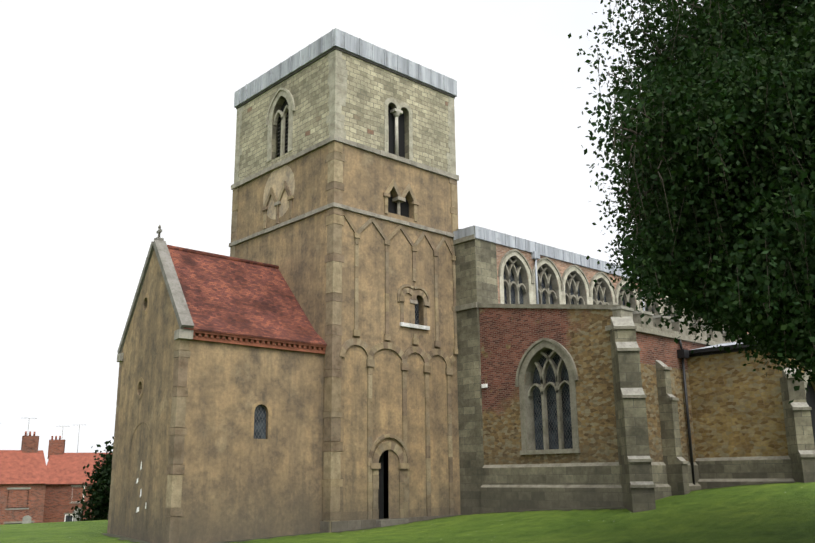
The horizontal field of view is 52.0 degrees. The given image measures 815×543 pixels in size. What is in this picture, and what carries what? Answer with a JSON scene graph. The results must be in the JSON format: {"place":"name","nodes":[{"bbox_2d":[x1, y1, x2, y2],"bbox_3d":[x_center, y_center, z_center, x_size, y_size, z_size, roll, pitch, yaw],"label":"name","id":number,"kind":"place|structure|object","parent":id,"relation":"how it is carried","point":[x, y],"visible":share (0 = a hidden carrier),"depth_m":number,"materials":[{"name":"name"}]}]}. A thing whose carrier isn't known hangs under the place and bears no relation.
{"place":"outdoors","nodes":[
{"label":"outdoors","id":0,"kind":"place"},
{"bbox_2d":[0,0,702,465],"label":"sky","id":1,"kind":"structure","parent":0,"point":[118,118],"materials":[{"name":"white"}]},
{"bbox_2d":[0,482,814,542],"bbox_3d":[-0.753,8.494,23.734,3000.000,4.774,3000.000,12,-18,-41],"label":"ground","id":2,"kind":"structure","parent":0,"point":[774,513],"depth_m":25.47,"materials":[{"name":"green plant"}]},
{"bbox_2d":[0,418,111,524],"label":"houses","id":3,"kind":"structure","parent":2,"relation":"on","point":[34,488],"depth_m":67.73,"materials":[{"name":"brick"}]},
{"bbox_2d":[68,436,113,520],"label":"bush","id":4,"kind":"object","parent":2,"relation":"on","point":[96,504],"depth_m":46.94,"materials":[{"name":"green plant"}]},
{"bbox_2d":[107,225,326,542],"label":"annexe","id":5,"kind":"structure","parent":2,"relation":"on","point":[218,433],"depth_m":28.46,"materials":[{"name":"brown stone"}]},
{"bbox_2d":[229,49,460,532],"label":"tower","id":6,"kind":"structure","parent":2,"relation":"on","point":[344,203],"depth_m":33.10,"materials":[{"name":"stone"}]},
{"bbox_2d":[234,28,456,108],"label":"parapet","id":7,"kind":"structure","parent":6,"relation":"on","point":[331,41],"depth_m":35.31,"materials":[{"name":"grey metal"}]},
{"bbox_2d":[101,481,796,542],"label":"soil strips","id":8,"kind":"object","parent":2,"relation":"on","point":[140,541],"visible":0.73,"depth_m":28.60,"materials":[{"name":"brown soil"}]},
{"bbox_2d":[453,225,814,514],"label":"church nave","id":9,"kind":"structure","parent":2,"relation":"on","point":[578,387],"depth_m":30.72,"materials":[{"name":"stone"}]},
{"bbox_2d":[568,0,814,403],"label":"tree","id":10,"kind":"object","parent":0,"point":[791,55],"depth_m":13.79,"materials":[{"name":"green plant"}]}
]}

